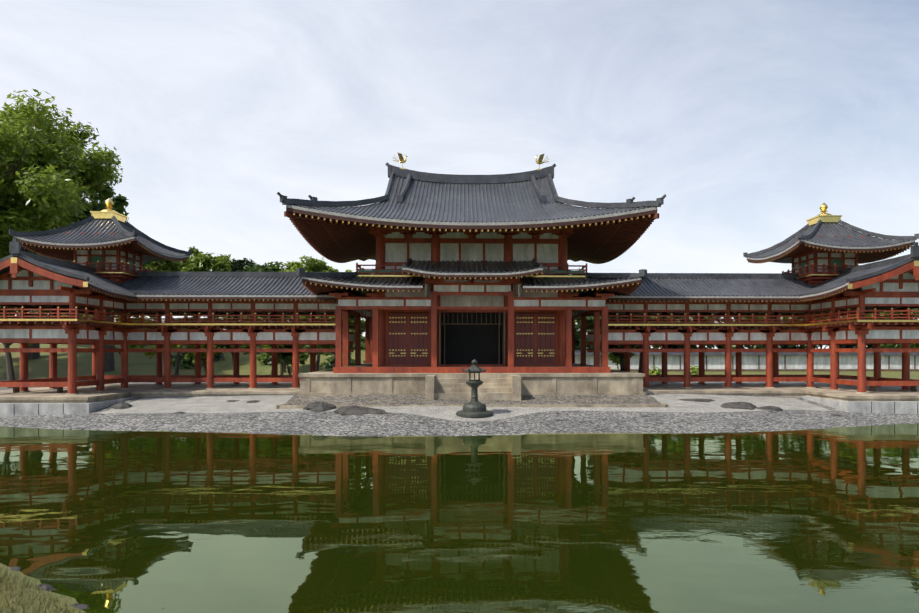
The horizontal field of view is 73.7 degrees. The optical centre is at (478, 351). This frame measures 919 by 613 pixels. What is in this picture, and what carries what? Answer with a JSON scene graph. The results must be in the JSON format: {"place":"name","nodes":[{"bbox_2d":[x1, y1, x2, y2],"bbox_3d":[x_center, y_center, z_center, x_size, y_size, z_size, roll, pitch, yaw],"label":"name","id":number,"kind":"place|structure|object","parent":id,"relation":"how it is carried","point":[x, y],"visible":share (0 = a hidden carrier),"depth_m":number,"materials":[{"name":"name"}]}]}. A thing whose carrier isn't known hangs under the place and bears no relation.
{"place":"outdoors","nodes":[
{"label":"outdoors","id":0,"kind":"place"},
{"bbox_2d":[0,423,918,612],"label":"water","id":1,"kind":"structure","parent":0,"point":[559,523],"depth_m":11.28,"materials":[{"name":"green liquid"}]},
{"bbox_2d":[35,584,56,590],"bbox_3d":[-5.710,3.109,8.050,0.392,0.123,0.242,0,0,-1],"label":"rock","id":2,"kind":"object","parent":1,"relation":"in","point":[45,587],"visible":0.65,"depth_m":8.02,"materials":[{"name":"grey stone"}]},
{"bbox_2d":[0,379,918,435],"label":"beach gravel","id":3,"kind":"structure","parent":0,"point":[326,423],"depth_m":25.51,"materials":[{"name":"grey gravel"}]},
{"bbox_2d":[0,383,918,402],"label":"stone platform","id":4,"kind":"structure","parent":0,"point":[90,393],"depth_m":32.63,"materials":[{"name":"stone"}]},
{"bbox_2d":[0,232,918,393],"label":"wing timber framework","id":5,"kind":"object","parent":4,"relation":"on","point":[99,379],"depth_m":34.64,"materials":[{"name":"red wood"}]},
{"bbox_2d":[0,216,918,301],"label":"roof","id":6,"kind":"structure","parent":5,"relation":"on","point":[290,283],"depth_m":35.23,"materials":[{"name":"grey tile"}]},
{"bbox_2d":[14,236,914,297],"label":"roof eaves","id":7,"kind":"object","parent":6,"relation":"attached to","point":[98,286],"visible":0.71,"depth_m":33.55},
{"bbox_2d":[18,238,913,300],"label":"wing soffit","id":8,"kind":"structure","parent":6,"relation":"attached to","point":[334,298],"depth_m":33.51,"materials":[{"name":"red wood"}]},
{"bbox_2d":[0,241,918,329],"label":"roof rafters","id":9,"kind":"object","parent":5,"relation":"attached to","point":[66,254],"visible":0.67,"depth_m":34.23,"materials":[{"name":"red wood"}]},
{"bbox_2d":[22,242,910,301],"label":"wing rafter caps","id":10,"kind":"object","parent":9,"relation":"attached to","point":[337,300],"visible":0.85,"depth_m":33.47,"materials":[{"name":"gold metal"}]},
{"bbox_2d":[0,198,918,325],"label":"gilt wings","id":11,"kind":"object","parent":5,"relation":"attached to","point":[110,213],"visible":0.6,"depth_m":34.67},
{"bbox_2d":[90,256,841,272],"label":"windows","id":12,"kind":"structure","parent":5,"relation":"attached to","point":[94,259],"depth_m":36.26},
{"bbox_2d":[0,396,918,416],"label":"granite facing","id":13,"kind":"object","parent":4,"relation":"on","point":[31,409],"visible":0.32,"depth_m":28.77,"materials":[{"name":"stone"}]},
{"bbox_2d":[38,402,917,414],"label":"granite joints","id":14,"kind":"object","parent":13,"relation":"attached to","point":[871,408],"visible":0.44,"depth_m":28.79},
{"bbox_2d":[13,386,916,392],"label":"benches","id":15,"kind":"object","parent":4,"relation":"on","point":[60,389],"visible":0.38,"depth_m":31.46,"materials":[{"name":"brown wood"}]},
{"bbox_2d":[0,343,918,612],"bbox_3d":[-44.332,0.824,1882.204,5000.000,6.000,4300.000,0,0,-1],"label":"ground","id":16,"kind":"structure","parent":0,"point":[140,363],"depth_m":57.97,"materials":[{"name":"green plant"}]},
{"bbox_2d":[8,567,20,570],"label":"rock","id":17,"kind":"object","parent":16,"relation":"on","point":[15,568],"visible":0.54,"depth_m":8.74,"materials":[{"name":"grey stone"}]},
{"bbox_2d":[0,564,79,612],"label":"grass tufts","id":18,"kind":"object","parent":16,"relation":"on","point":[6,577],"visible":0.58,"depth_m":7.02,"materials":[{"name":"green plant"}]},
{"bbox_2d":[72,603,88,609],"bbox_3d":[-4.906,3.120,7.450,0.308,0.097,0.258,0,0,-1],"label":"rock","id":19,"kind":"object","parent":16,"relation":"on","point":[80,606],"visible":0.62,"depth_m":7.46,"materials":[{"name":"grey stone"}]},
{"bbox_2d":[110,402,131,408],"bbox_3d":[-16.869,2.566,29.111,1.036,0.363,0.881,0,0,42],"label":"rock","id":20,"kind":"object","parent":16,"relation":"on","point":[123,405],"visible":0.88,"depth_m":28.84,"materials":[{"name":"grey stone"}]},
{"bbox_2d":[0,89,918,374],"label":"foliage","id":21,"kind":"object","parent":16,"relation":"on","point":[50,197],"visible":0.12,"depth_m":48.18,"materials":[{"name":"green plant"}]},
{"bbox_2d":[0,147,918,368],"bbox_3d":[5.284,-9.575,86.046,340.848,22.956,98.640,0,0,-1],"label":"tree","id":22,"kind":"object","parent":16,"relation":"on","point":[120,202],"visible":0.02,"depth_m":58.34,"materials":[{"name":"green plant"}]},
{"bbox_2d":[0,121,918,387],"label":"tree trunks","id":23,"kind":"object","parent":16,"relation":"on","point":[109,363],"depth_m":48.82,"materials":[{"name":"brown plant"}]},
{"bbox_2d":[276,402,668,408],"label":"beach curb","id":24,"kind":"structure","parent":16,"relation":"on","point":[282,406],"depth_m":28.38,"materials":[{"name":"stone"}]},
{"bbox_2d":[45,258,918,365],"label":"dark foliage","id":25,"kind":"object","parent":16,"relation":"on","point":[237,265],"visible":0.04,"depth_m":72.51,"materials":[{"name":"green plant"}]},
{"bbox_2d":[600,356,918,371],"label":"boundary wall posts","id":26,"kind":"object","parent":16,"relation":"on","point":[706,369],"visible":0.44,"depth_m":69.53,"materials":[{"name":"red wood"}]},
{"bbox_2d":[575,350,918,354],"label":"boundary wall coping","id":27,"kind":"object","parent":26,"relation":"on","point":[577,352],"visible":0.38,"depth_m":69.31,"materials":[{"name":"tile"}]},
{"bbox_2d":[0,0,918,348],"label":"sky","id":28,"kind":"structure","parent":0,"point":[749,117],"materials":[{"name":"white"}]},
{"bbox_2d":[99,394,830,421],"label":"sand path","id":29,"kind":"structure","parent":0,"point":[220,404],"depth_m":28.70,"materials":[{"name":"grey sand"}]},
{"bbox_2d":[247,400,259,402],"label":"stone slab","id":30,"kind":"structure","parent":29,"relation":"on","point":[254,401],"depth_m":29.89,"materials":[{"name":"grey stone"}]},
{"bbox_2d":[303,401,336,411],"bbox_3d":[-7.216,2.491,27.853,1.523,0.493,1.060,0,0,-1],"label":"rock","id":31,"kind":"object","parent":29,"relation":"on","point":[317,406],"visible":0.88,"depth_m":27.58,"materials":[{"name":"grey stone"}]},
{"bbox_2d":[334,405,374,415],"bbox_3d":[-5.429,2.563,27.008,1.950,0.442,1.357,0,0,-1],"label":"rock","id":32,"kind":"object","parent":29,"relation":"on","point":[350,410],"visible":0.73,"depth_m":26.62,"materials":[{"name":"grey stone"}]},
{"bbox_2d":[368,409,388,414],"bbox_3d":[-4.435,2.622,26.833,1.310,0.270,0.694,0,0,26],"label":"rock","id":33,"kind":"object","parent":29,"relation":"on","point":[377,411],"visible":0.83,"depth_m":26.59,"materials":[{"name":"grey stone"}]},
{"bbox_2d":[285,394,660,404],"bbox_3d":[-0.248,2.373,29.928,18.000,0.399,3.000,0,0,-1],"label":"pebble strip","id":34,"kind":"object","parent":29,"relation":"on","point":[421,400],"visible":0.67,"depth_m":29.74,"materials":[{"name":"grey gravel"}]},
{"bbox_2d":[456,359,492,416],"bbox_3d":[-0.167,1.531,26.529,1.610,2.428,1.586,0,0,-1],"label":"lantern","id":35,"kind":"object","parent":29,"relation":"on","point":[474,407],"visible":1,"depth_m":26.23,"materials":[{"name":"grey stone"}]},
{"bbox_2d":[678,398,714,401],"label":"stone slab","id":36,"kind":"structure","parent":29,"relation":"on","point":[701,400],"depth_m":30.34,"materials":[{"name":"grey stone"}]},
{"bbox_2d":[720,402,757,409],"bbox_3d":[12.355,2.546,28.936,1.910,0.363,1.204,0,0,-22],"label":"rock","id":37,"kind":"object","parent":29,"relation":"on","point":[740,405],"visible":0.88,"depth_m":28.68,"materials":[{"name":"grey stone"}]},
{"bbox_2d":[757,406,782,410],"bbox_3d":[13.614,2.662,28.731,1.244,0.244,0.704,0,0,-1],"label":"rock","id":38,"kind":"object","parent":29,"relation":"on","point":[772,408],"visible":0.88,"depth_m":28.59,"materials":[{"name":"grey stone"}]},
{"bbox_2d":[342,312,600,366],"bbox_3d":[-0.455,-0.696,38.626,14.500,3.000,12.100,0,0,-1],"label":"old wood hall","id":39,"kind":"object","parent":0,"point":[457,323],"visible":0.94,"depth_m":33.99,"materials":[{"name":"brown wood"}]},
{"bbox_2d":[358,270,584,272],"bbox_3d":[-0.334,-4.391,33.527,12.400,0.130,0.020,0,0,-1],"label":"balcony railing","id":40,"kind":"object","parent":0,"point":[511,272],"depth_m":33.42,"materials":[{"name":"red wood"}]},
{"bbox_2d":[298,369,645,400],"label":"stone platform","id":41,"kind":"structure","parent":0,"point":[496,386],"depth_m":31.30,"materials":[{"name":"beige stone"}]},
{"bbox_2d":[329,225,613,372],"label":"hall","id":42,"kind":"structure","parent":41,"relation":"on","point":[376,340],"depth_m":34.42,"materials":[{"name":"red wood"}]},
{"bbox_2d":[388,312,545,363],"bbox_3d":[-0.453,-2.336,38.539,10.000,6.280,7.774,0,0,-1],"label":"hall interior","id":43,"kind":"object","parent":42,"relation":"in","point":[468,344],"visible":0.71,"depth_m":34.84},
{"bbox_2d":[277,162,665,296],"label":"hall roof","id":44,"kind":"structure","parent":42,"relation":"on","point":[413,195],"depth_m":33.59,"materials":[{"name":"grey tile"}]},
{"bbox_2d":[284,204,658,301],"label":"roof eaves","id":45,"kind":"object","parent":42,"relation":"attached to","point":[356,241],"visible":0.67,"depth_m":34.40,"materials":[{"name":"red wood"}]},
{"bbox_2d":[289,213,653,293],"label":"rafter ends","id":46,"kind":"object","parent":45,"relation":"attached to","point":[360,224],"visible":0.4,"depth_m":30.98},
{"bbox_2d":[358,152,584,355],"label":"gold ornaments","id":47,"kind":"object","parent":42,"relation":"attached to","point":[402,160],"visible":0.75,"depth_m":34.56},
{"bbox_2d":[388,313,555,363],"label":"hall doors","id":48,"kind":"structure","parent":42,"relation":"attached to","point":[397,341],"depth_m":34.60,"materials":[{"name":"red wood"}]},
{"bbox_2d":[575,355,918,368],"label":"boundary wall","id":49,"kind":"structure","parent":0,"point":[792,361],"depth_m":69.52,"materials":[{"name":"white paint"}]}
]}

